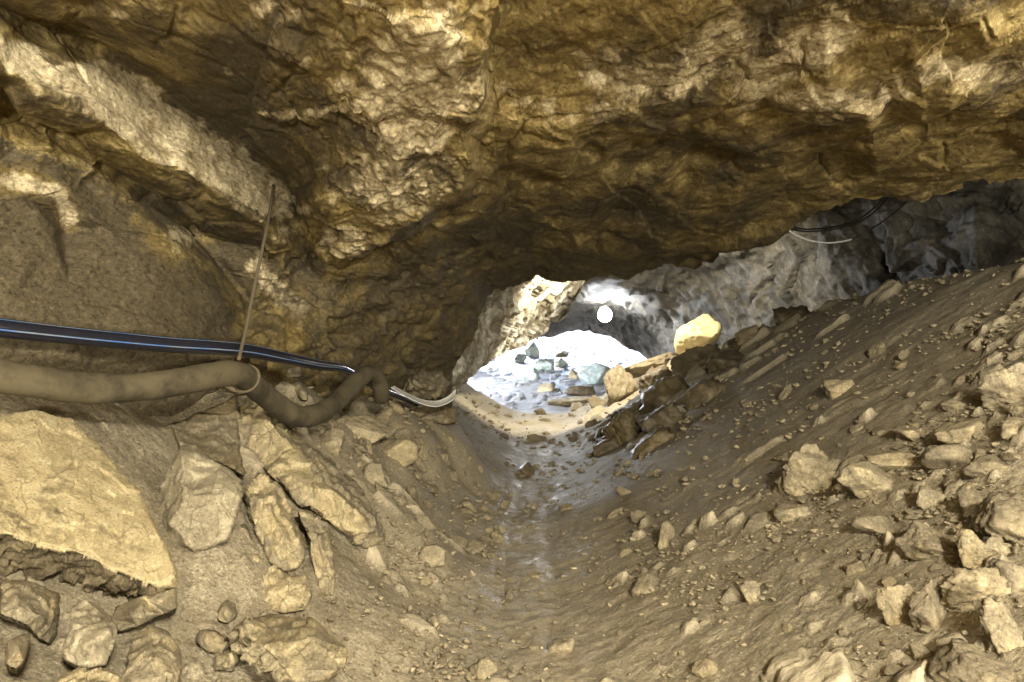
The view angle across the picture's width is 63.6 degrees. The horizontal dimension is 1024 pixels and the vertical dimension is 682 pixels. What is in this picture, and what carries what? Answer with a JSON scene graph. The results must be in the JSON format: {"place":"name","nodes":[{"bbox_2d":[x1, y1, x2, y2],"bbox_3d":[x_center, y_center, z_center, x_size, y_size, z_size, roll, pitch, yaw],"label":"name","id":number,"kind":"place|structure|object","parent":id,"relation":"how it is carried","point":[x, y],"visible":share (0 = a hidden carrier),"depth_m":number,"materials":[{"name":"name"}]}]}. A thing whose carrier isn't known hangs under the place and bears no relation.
{"place":"outdoors","nodes":[
{"label":"outdoors","id":0,"kind":"place"},
{"bbox_2d":[0,0,1023,416],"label":"cave ceiling","id":1,"kind":"structure","parent":0,"point":[436,172],"depth_m":3.53,"materials":[{"name":"stone"}]},
{"bbox_2d":[234,184,274,392],"bbox_3d":[-1.259,-0.318,4.058,0.122,1.088,0.997,0,0,-12],"label":"cord","id":2,"kind":"object","parent":1,"relation":"hanging from","point":[255,284],"visible":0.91,"depth_m":3.94,"materials":[{"name":"fabric"}]},
{"bbox_2d":[0,358,389,427],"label":"hose","id":3,"kind":"object","parent":2,"relation":"hanging from","point":[44,382],"visible":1,"depth_m":3.17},
{"bbox_2d":[792,197,885,229],"bbox_3d":[3.311,-1.338,8.217,0.081,0.400,1.105,0,0,-43],"label":"cable","id":4,"kind":"object","parent":1,"relation":"hanging from","point":[877,204],"visible":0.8,"depth_m":8.26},
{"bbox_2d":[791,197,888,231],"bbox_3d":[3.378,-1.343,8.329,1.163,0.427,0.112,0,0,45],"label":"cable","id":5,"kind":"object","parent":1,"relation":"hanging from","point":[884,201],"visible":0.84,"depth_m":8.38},
{"bbox_2d":[0,262,1023,681],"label":"cave floor","id":6,"kind":"structure","parent":0,"point":[138,448],"depth_m":3.87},
{"bbox_2d":[5,633,30,674],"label":"boulder","id":7,"kind":"object","parent":6,"relation":"on","point":[17,651],"visible":0.94,"depth_m":1.91,"materials":[{"name":"stone"}]},
{"bbox_2d":[0,576,59,643],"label":"boulder","id":8,"kind":"object","parent":6,"relation":"on","point":[33,608],"visible":0.98,"depth_m":2.23,"materials":[{"name":"stone"}]},
{"bbox_2d":[0,410,177,601],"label":"rock slab","id":9,"kind":"object","parent":6,"relation":"on","point":[74,508],"visible":0.94,"depth_m":2.57,"materials":[{"name":"stone"}]},
{"bbox_2d":[57,666,120,681],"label":"boulder","id":10,"kind":"object","parent":6,"relation":"on","point":[100,674],"visible":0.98,"depth_m":2.03,"materials":[{"name":"beige stone"}]},
{"bbox_2d":[62,600,116,668],"bbox_3d":[-1.189,0.847,2.328,0.132,0.258,0.624,0,0,-27],"label":"boulder","id":11,"kind":"object","parent":6,"relation":"on","point":[89,642],"visible":0.96,"depth_m":2.10,"materials":[{"name":"grey stone"}]},
{"bbox_2d":[112,588,177,631],"bbox_3d":[-1.176,0.879,2.651,0.183,0.228,0.489,0,0,-24],"label":"rock slab","id":12,"kind":"object","parent":6,"relation":"on","point":[138,612],"visible":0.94,"depth_m":2.48,"materials":[{"name":"stone"}]},
{"bbox_2d":[120,625,181,681],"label":"boulder","id":13,"kind":"object","parent":6,"relation":"on","point":[154,654],"visible":1,"depth_m":2.18,"materials":[{"name":"stone"}]},
{"bbox_2d":[159,444,243,553],"bbox_3d":[-1.231,0.633,3.275,0.306,0.440,0.774,0,0,-20],"label":"rock slab","id":14,"kind":"object","parent":6,"relation":"on","point":[200,495],"visible":0.94,"depth_m":3.02,"materials":[{"name":"grey stone"}]},
{"bbox_2d":[162,395,245,475],"bbox_3d":[-1.474,0.458,3.925,0.366,0.369,0.998,0,0,-20],"label":"rock slab","id":15,"kind":"object","parent":6,"relation":"on","point":[212,433],"visible":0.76,"depth_m":3.75,"materials":[{"name":"stone"}]},
{"bbox_2d":[196,629,228,653],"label":"stone","id":16,"kind":"object","parent":6,"relation":"on","point":[213,641],"visible":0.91,"depth_m":2.54,"materials":[{"name":"stone"}]},
{"bbox_2d":[213,650,240,671],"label":"stone","id":17,"kind":"object","parent":6,"relation":"on","point":[227,661],"visible":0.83,"depth_m":2.47,"materials":[{"name":"beige stone"}]},
{"bbox_2d":[219,356,250,396],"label":"boulder","id":18,"kind":"object","parent":6,"relation":"on","point":[232,390],"visible":0.14,"depth_m":4.02,"materials":[{"name":"beige stone"}]},
{"bbox_2d":[236,510,260,561],"bbox_3d":[-1.098,0.818,3.378,0.124,0.317,0.658,0,0,-18],"label":"rock slab","id":19,"kind":"object","parent":6,"relation":"on","point":[243,528],"visible":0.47,"depth_m":3.19,"materials":[{"name":"beige stone"}]},
{"bbox_2d":[243,472,307,572],"bbox_3d":[-0.993,0.783,3.464,0.254,0.468,0.809,0,0,-17],"label":"rock slab","id":20,"kind":"object","parent":6,"relation":"on","point":[282,540],"visible":0.91,"depth_m":3.21,"materials":[{"name":"stone"}]},
{"bbox_2d":[259,564,311,613],"bbox_3d":[-0.933,0.938,3.263,0.252,0.358,0.772,0,0,-16],"label":"rock slab","id":21,"kind":"object","parent":6,"relation":"on","point":[284,592],"visible":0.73,"depth_m":2.98,"materials":[{"name":"beige stone"}]},
{"bbox_2d":[225,613,349,681],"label":"boulder","id":22,"kind":"object","parent":6,"relation":"on","point":[279,648],"visible":0.99,"depth_m":2.47,"materials":[{"name":"stone"}]},
{"bbox_2d":[286,367,302,378],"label":"stone","id":23,"kind":"object","parent":6,"relation":"on","point":[296,372],"visible":0.52,"depth_m":4.81,"materials":[{"name":"beige stone"}]},
{"bbox_2d":[291,380,308,400],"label":"stone","id":24,"kind":"object","parent":6,"relation":"on","point":[302,393],"visible":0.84,"depth_m":4.72,"materials":[{"name":"beige stone"}]},
{"bbox_2d":[238,397,384,548],"bbox_3d":[-1.062,0.667,4.218,0.726,0.767,1.247,0,0,-16],"label":"rock slab","id":25,"kind":"object","parent":6,"relation":"on","point":[303,472],"visible":0.88,"depth_m":3.83,"materials":[{"name":"stone"}]},
{"bbox_2d":[297,511,334,595],"bbox_3d":[-0.831,0.905,3.501,0.152,0.410,0.671,0,0,-13],"label":"rock slab","id":26,"kind":"object","parent":6,"relation":"on","point":[321,554],"visible":0.94,"depth_m":3.30,"materials":[{"name":"beige stone"}]},
{"bbox_2d":[319,427,345,454],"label":"boulder","id":27,"kind":"object","parent":6,"relation":"on","point":[332,439],"visible":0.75,"depth_m":4.47,"materials":[{"name":"stone"}]},
{"bbox_2d":[340,415,392,443],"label":"boulder","id":28,"kind":"object","parent":6,"relation":"on","point":[372,429],"visible":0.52,"depth_m":5.05,"materials":[{"name":"stone"}]},
{"bbox_2d":[363,462,388,487],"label":"boulder","id":29,"kind":"object","parent":6,"relation":"on","point":[373,472],"visible":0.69,"depth_m":4.46,"materials":[{"name":"stone"}]},
{"bbox_2d":[374,406,393,424],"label":"stone","id":30,"kind":"object","parent":6,"relation":"on","point":[384,415],"visible":0.84,"depth_m":5.88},
{"bbox_2d":[380,439,419,466],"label":"boulder","id":31,"kind":"object","parent":6,"relation":"on","point":[404,452],"visible":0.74,"depth_m":5.26,"materials":[{"name":"stone"}]},
{"bbox_2d":[393,429,411,439],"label":"stone","id":32,"kind":"object","parent":6,"relation":"on","point":[402,434],"visible":0.71,"depth_m":5.83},
{"bbox_2d":[391,386,455,406],"bbox_3d":[-0.676,0.420,6.334,0.128,0.178,0.819,0,0,37],"label":"plastic strip","id":33,"kind":"object","parent":6,"relation":"on","point":[447,399],"visible":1,"depth_m":6.39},
{"bbox_2d":[419,438,428,460],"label":"stone","id":34,"kind":"object","parent":6,"relation":"on","point":[423,452],"visible":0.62,"depth_m":5.90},
{"bbox_2d":[416,514,435,530],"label":"stone","id":35,"kind":"object","parent":6,"relation":"on","point":[425,521],"visible":0.96,"depth_m":4.36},
{"bbox_2d":[418,543,445,567],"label":"boulder","id":36,"kind":"object","parent":6,"relation":"on","point":[433,555],"visible":0.89,"depth_m":4.06,"materials":[{"name":"stone"}]},
{"bbox_2d":[409,406,456,424],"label":"boulder","id":37,"kind":"object","parent":6,"relation":"on","point":[443,415],"visible":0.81,"depth_m":6.75,"materials":[{"name":"stone"}]},
{"bbox_2d":[0,318,418,405],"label":"water pipe","id":38,"kind":"object","parent":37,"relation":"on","point":[29,331],"visible":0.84,"depth_m":3.33,"materials":[{"name":"plastic"}]},
{"bbox_2d":[450,534,466,548],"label":"stone","id":39,"kind":"object","parent":6,"relation":"on","point":[461,541],"visible":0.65,"depth_m":4.82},
{"bbox_2d":[465,540,484,553],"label":"stone","id":40,"kind":"object","parent":6,"relation":"on","point":[474,546],"visible":0.98,"depth_m":4.87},
{"bbox_2d":[486,490,502,500],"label":"stone","id":41,"kind":"object","parent":6,"relation":"on","point":[495,495],"visible":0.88,"depth_m":6.48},
{"bbox_2d":[517,462,534,475],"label":"stone","id":42,"kind":"object","parent":6,"relation":"on","point":[527,468],"visible":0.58,"depth_m":7.99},
{"bbox_2d":[547,636,574,653],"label":"stone","id":43,"kind":"object","parent":6,"relation":"on","point":[565,645],"visible":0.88,"depth_m":3.43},
{"bbox_2d":[588,395,606,407],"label":"stone","id":44,"kind":"object","parent":6,"relation":"on","point":[594,401],"visible":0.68,"depth_m":12.94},
{"bbox_2d":[591,437,619,456],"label":"boulder","id":45,"kind":"object","parent":6,"relation":"on","point":[605,445],"visible":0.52,"depth_m":8.13,"materials":[{"name":"stone"}]},
{"bbox_2d":[215,258,1023,681],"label":"gravel","id":46,"kind":"structure","parent":6,"relation":"on","point":[677,552],"depth_m":4.06,"materials":[{"name":"gravel"}]},
{"bbox_2d":[218,600,236,623],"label":"stone","id":47,"kind":"object","parent":46,"relation":"on","point":[227,611],"visible":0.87,"depth_m":2.71,"materials":[{"name":"stone"}]},
{"bbox_2d":[402,370,450,399],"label":"boulder","id":48,"kind":"object","parent":46,"relation":"on","point":[431,385],"visible":0.66,"depth_m":7.18,"materials":[{"name":"stone"}]},
{"bbox_2d":[468,656,497,679],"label":"stone","id":49,"kind":"object","parent":46,"relation":"on","point":[484,668],"visible":0.86,"depth_m":3.13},
{"bbox_2d":[773,502,810,522],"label":"stone","id":50,"kind":"object","parent":46,"relation":"on","point":[784,512],"visible":0.92,"depth_m":3.75,"materials":[{"name":"stone"}]},
{"bbox_2d":[603,365,638,406],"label":"boulder","id":51,"kind":"object","parent":6,"relation":"on","point":[620,383],"visible":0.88,"depth_m":12.08,"materials":[{"name":"stone"}]},
{"bbox_2d":[602,409,641,444],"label":"boulder","id":52,"kind":"object","parent":6,"relation":"on","point":[622,427],"visible":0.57,"depth_m":8.08,"materials":[{"name":"stone"}]},
{"bbox_2d":[611,398,642,418],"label":"boulder","id":53,"kind":"object","parent":6,"relation":"on","point":[636,405],"visible":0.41,"depth_m":9.53,"materials":[{"name":"stone"}]},
{"bbox_2d":[629,510,649,522],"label":"stone","id":54,"kind":"object","parent":6,"relation":"on","point":[636,516],"visible":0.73,"depth_m":4.99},
{"bbox_2d":[631,572,659,596],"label":"stone","id":55,"kind":"object","parent":6,"relation":"on","point":[646,582],"visible":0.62,"depth_m":3.81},
{"bbox_2d":[624,352,678,377],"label":"boulder","id":56,"kind":"object","parent":6,"relation":"on","point":[638,369],"visible":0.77,"depth_m":12.29,"materials":[{"name":"stone"}]},
{"bbox_2d":[629,426,674,459],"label":"boulder","id":57,"kind":"object","parent":6,"relation":"on","point":[651,441],"visible":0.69,"depth_m":7.08,"materials":[{"name":"stone"}]},
{"bbox_2d":[638,364,672,392],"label":"boulder","id":58,"kind":"object","parent":6,"relation":"on","point":[649,378],"visible":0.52,"depth_m":11.06,"materials":[{"name":"stone"}]},
{"bbox_2d":[636,402,682,432],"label":"boulder","id":59,"kind":"object","parent":6,"relation":"on","point":[666,415],"visible":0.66,"depth_m":7.69,"materials":[{"name":"stone"}]},
{"bbox_2d":[639,374,688,413],"bbox_3d":[1.727,0.612,9.104,0.670,0.380,0.477,-26,10,-7],"label":"boulder","id":60,"kind":"object","parent":6,"relation":"on","point":[658,393],"visible":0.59,"depth_m":9.08,"materials":[{"name":"stone"}]},
{"bbox_2d":[657,520,674,549],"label":"stone","id":61,"kind":"object","parent":6,"relation":"on","point":[666,534],"visible":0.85,"depth_m":4.32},
{"bbox_2d":[670,343,720,377],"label":"boulder","id":62,"kind":"object","parent":6,"relation":"on","point":[683,363],"visible":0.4,"depth_m":10.50,"materials":[{"name":"stone"}]},
{"bbox_2d":[674,314,721,353],"bbox_3d":[2.599,-0.086,11.594,0.678,0.595,0.530,0,0,19],"label":"boulder","id":63,"kind":"object","parent":6,"relation":"on","point":[703,330],"visible":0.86,"depth_m":11.45,"materials":[{"name":"stone"}]},
{"bbox_2d":[674,378,726,410],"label":"boulder","id":64,"kind":"object","parent":6,"relation":"on","point":[699,393],"visible":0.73,"depth_m":7.93,"materials":[{"name":"stone"}]},
{"bbox_2d":[691,657,718,677],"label":"stone","id":65,"kind":"object","parent":6,"relation":"on","point":[702,667],"visible":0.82,"depth_m":2.82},
{"bbox_2d":[706,350,744,373],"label":"boulder","id":66,"kind":"object","parent":6,"relation":"on","point":[719,361],"visible":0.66,"depth_m":9.09,"materials":[{"name":"stone"}]},
{"bbox_2d":[733,325,759,350],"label":"boulder","id":67,"kind":"object","parent":6,"relation":"on","point":[742,336],"visible":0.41,"depth_m":9.68,"materials":[{"name":"stone"}]},
{"bbox_2d":[740,580,760,604],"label":"stone","id":68,"kind":"object","parent":6,"relation":"on","point":[749,590],"visible":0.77,"depth_m":3.21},
{"bbox_2d":[778,383,792,400],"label":"stone","id":69,"kind":"object","parent":6,"relation":"on","point":[785,392],"visible":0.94,"depth_m":6.01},
{"bbox_2d":[772,305,809,325],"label":"boulder","id":70,"kind":"object","parent":6,"relation":"on","point":[781,315],"visible":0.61,"depth_m":9.60,"materials":[{"name":"stone"}]},
{"bbox_2d":[772,443,839,496],"bbox_3d":[1.444,0.677,4.047,0.273,0.358,0.358,6,-1,-3],"label":"boulder","id":71,"kind":"object","parent":6,"relation":"on","point":[809,467],"visible":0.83,"depth_m":3.96,"materials":[{"name":"stone"}]},
{"bbox_2d":[822,379,854,399],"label":"boulder","id":72,"kind":"object","parent":6,"relation":"on","point":[834,388],"visible":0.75,"depth_m":5.20,"materials":[{"name":"stone"}]},
{"bbox_2d":[843,560,865,574],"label":"stone","id":73,"kind":"object","parent":6,"relation":"on","point":[853,567],"visible":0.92,"depth_m":2.99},
{"bbox_2d":[837,461,895,498],"bbox_3d":[1.546,0.603,3.563,0.343,0.167,0.226,7,-2,-9],"label":"boulder","id":74,"kind":"object","parent":6,"relation":"on","point":[861,479],"visible":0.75,"depth_m":3.49,"materials":[{"name":"stone"}]},
{"bbox_2d":[849,515,892,534],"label":"stone","id":75,"kind":"object","parent":6,"relation":"on","point":[875,524],"visible":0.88,"depth_m":3.18,"materials":[{"name":"stone"}]},
{"bbox_2d":[868,342,886,358],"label":"stone","id":76,"kind":"object","parent":6,"relation":"on","point":[875,350],"visible":0.96,"depth_m":5.56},
{"bbox_2d":[864,451,918,471],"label":"stone","id":77,"kind":"object","parent":6,"relation":"on","point":[887,461],"visible":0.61,"depth_m":3.63,"materials":[{"name":"stone"}]},
{"bbox_2d":[884,662,898,674],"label":"stone","id":78,"kind":"object","parent":6,"relation":"on","point":[892,668],"visible":1,"depth_m":2.32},
{"bbox_2d":[875,583,915,626],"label":"boulder","id":79,"kind":"object","parent":6,"relation":"on","point":[892,602],"visible":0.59,"depth_m":2.54,"materials":[{"name":"stone"}]},
{"bbox_2d":[890,425,920,440],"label":"stone","id":80,"kind":"object","parent":6,"relation":"on","point":[912,433],"visible":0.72,"depth_m":3.82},
{"bbox_2d":[908,644,934,660],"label":"stone","id":81,"kind":"object","parent":6,"relation":"on","point":[919,652],"visible":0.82,"depth_m":2.32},
{"bbox_2d":[894,519,953,560],"bbox_3d":[1.427,0.697,2.820,0.157,0.144,0.172,0,0,-15],"label":"boulder","id":82,"kind":"object","parent":6,"relation":"on","point":[918,540],"visible":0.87,"depth_m":2.81,"materials":[{"name":"stone"}]},
{"bbox_2d":[908,579,947,630],"bbox_3d":[1.260,0.812,2.472,0.176,0.202,0.123,12,-3,-17],"label":"boulder","id":83,"kind":"object","parent":6,"relation":"on","point":[927,607],"visible":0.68,"depth_m":2.44,"materials":[{"name":"stone"}]},
{"bbox_2d":[916,485,946,511],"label":"stone","id":84,"kind":"object","parent":6,"relation":"on","point":[927,497],"visible":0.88,"depth_m":3.14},
{"bbox_2d":[921,444,973,468],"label":"stone","id":85,"kind":"object","parent":6,"relation":"on","point":[947,456],"visible":0.86,"depth_m":3.33,"materials":[{"name":"stone"}]},
{"bbox_2d":[935,632,967,649],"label":"stone","id":86,"kind":"object","parent":6,"relation":"on","point":[944,639],"visible":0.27,"depth_m":2.28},
{"bbox_2d":[940,399,966,411],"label":"stone","id":87,"kind":"object","parent":6,"relation":"on","point":[949,405],"visible":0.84,"depth_m":3.85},
{"bbox_2d":[933,420,984,443],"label":"stone","id":88,"kind":"object","parent":6,"relation":"on","point":[957,432],"visible":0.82,"depth_m":3.51,"materials":[{"name":"stone"}]},
{"bbox_2d":[956,489,984,511],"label":"stone","id":89,"kind":"object","parent":6,"relation":"on","point":[968,498],"visible":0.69,"depth_m":2.94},
{"bbox_2d":[928,638,1014,681],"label":"boulder","id":90,"kind":"object","parent":6,"relation":"on","point":[957,660],"visible":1,"depth_m":2.09,"materials":[{"name":"stone"}]},
{"bbox_2d":[953,528,993,568],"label":"boulder","id":91,"kind":"object","parent":6,"relation":"on","point":[973,552],"visible":0.8,"depth_m":2.61,"materials":[{"name":"stone"}]},
{"bbox_2d":[939,567,1011,613],"bbox_3d":[1.341,0.740,2.411,0.195,0.172,0.155,6,-8,-9],"label":"boulder","id":92,"kind":"object","parent":6,"relation":"on","point":[962,589],"visible":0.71,"depth_m":2.38,"materials":[{"name":"stone"}]},
{"bbox_2d":[963,454,1010,478],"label":"stone","id":93,"kind":"object","parent":6,"relation":"on","point":[981,466],"visible":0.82,"depth_m":3.11,"materials":[{"name":"stone"}]},
{"bbox_2d":[969,491,1023,546],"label":"boulder","id":94,"kind":"object","parent":6,"relation":"on","point":[999,513],"visible":0.84,"depth_m":2.63,"materials":[{"name":"stone"}]},
{"bbox_2d":[982,536,1011,555],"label":"stone","id":95,"kind":"object","parent":6,"relation":"on","point":[994,544],"visible":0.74,"depth_m":2.60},
{"bbox_2d":[972,594,1023,654],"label":"boulder","id":96,"kind":"object","parent":6,"relation":"on","point":[1002,631],"visible":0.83,"depth_m":2.15,"materials":[{"name":"stone"}]},
{"bbox_2d":[977,369,1023,408],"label":"boulder","id":97,"kind":"object","parent":6,"relation":"on","point":[999,388],"visible":0.81,"depth_m":3.56,"materials":[{"name":"stone"}]},
{"bbox_2d":[987,558,1023,591],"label":"stone","id":98,"kind":"object","parent":6,"relation":"on","point":[1013,573],"visible":0.65,"depth_m":2.38,"materials":[{"name":"stone"}]},
{"bbox_2d":[1002,452,1020,460],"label":"stone","id":99,"kind":"object","parent":6,"relation":"on","point":[1009,456],"visible":1,"depth_m":3.10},
{"bbox_2d":[1001,416,1023,440],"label":"stone","id":100,"kind":"object","parent":6,"relation":"on","point":[1010,426],"visible":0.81,"depth_m":3.27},
{"bbox_2d":[1003,403,1022,415],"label":"stone","id":101,"kind":"object","parent":6,"relation":"on","point":[1013,409],"visible":0.99,"depth_m":3.45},
{"bbox_2d":[452,275,584,406],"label":"chamber wall","id":102,"kind":"structure","parent":0,"point":[525,313],"depth_m":11.34,"materials":[{"name":"stone"}]},
{"bbox_2d":[467,330,646,412],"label":"chamber floor","id":103,"kind":"structure","parent":0,"point":[496,380],"depth_m":22.71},
{"bbox_2d":[512,366,540,379],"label":"boulder","id":104,"kind":"object","parent":103,"relation":"on","point":[525,373],"visible":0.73,"depth_m":20.73,"materials":[{"name":"stone"}]},
{"bbox_2d":[525,340,539,357],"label":"boulder","id":105,"kind":"object","parent":103,"relation":"on","point":[532,349],"visible":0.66,"depth_m":24.88,"materials":[{"name":"grey stone"}]},
{"bbox_2d":[534,358,554,370],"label":"boulder","id":106,"kind":"object","parent":103,"relation":"on","point":[546,364],"visible":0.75,"depth_m":22.40,"materials":[{"name":"grey stone"}]},
{"bbox_2d":[537,383,554,391],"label":"boulder","id":107,"kind":"object","parent":103,"relation":"on","point":[543,387],"visible":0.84,"depth_m":18.99,"materials":[{"name":"stone"}]},
{"bbox_2d":[547,396,588,405],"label":"boulder","id":108,"kind":"object","parent":103,"relation":"on","point":[568,401],"visible":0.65,"depth_m":17.04,"materials":[{"name":"stone"}]},
{"bbox_2d":[564,386,595,395],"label":"boulder","id":109,"kind":"object","parent":103,"relation":"on","point":[580,390],"visible":0.77,"depth_m":18.32,"materials":[{"name":"stone"}]},
{"bbox_2d":[577,363,609,384],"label":"boulder","id":110,"kind":"object","parent":103,"relation":"on","point":[594,373],"visible":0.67,"depth_m":19.98,"materials":[{"name":"white stone"}]},
{"bbox_2d":[536,178,1023,364],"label":"wall","id":111,"kind":"structure","parent":0,"point":[978,225],"depth_m":11.62,"materials":[{"name":"stone"}]},
{"bbox_2d":[598,305,611,321],"bbox_3d":[1.842,-0.549,16.440,0.280,0.340,0.360,0,0,0],"label":"ceiling lamp","id":112,"kind":"object","parent":111,"relation":"attached to","point":[604,314],"visible":1,"depth_m":16.31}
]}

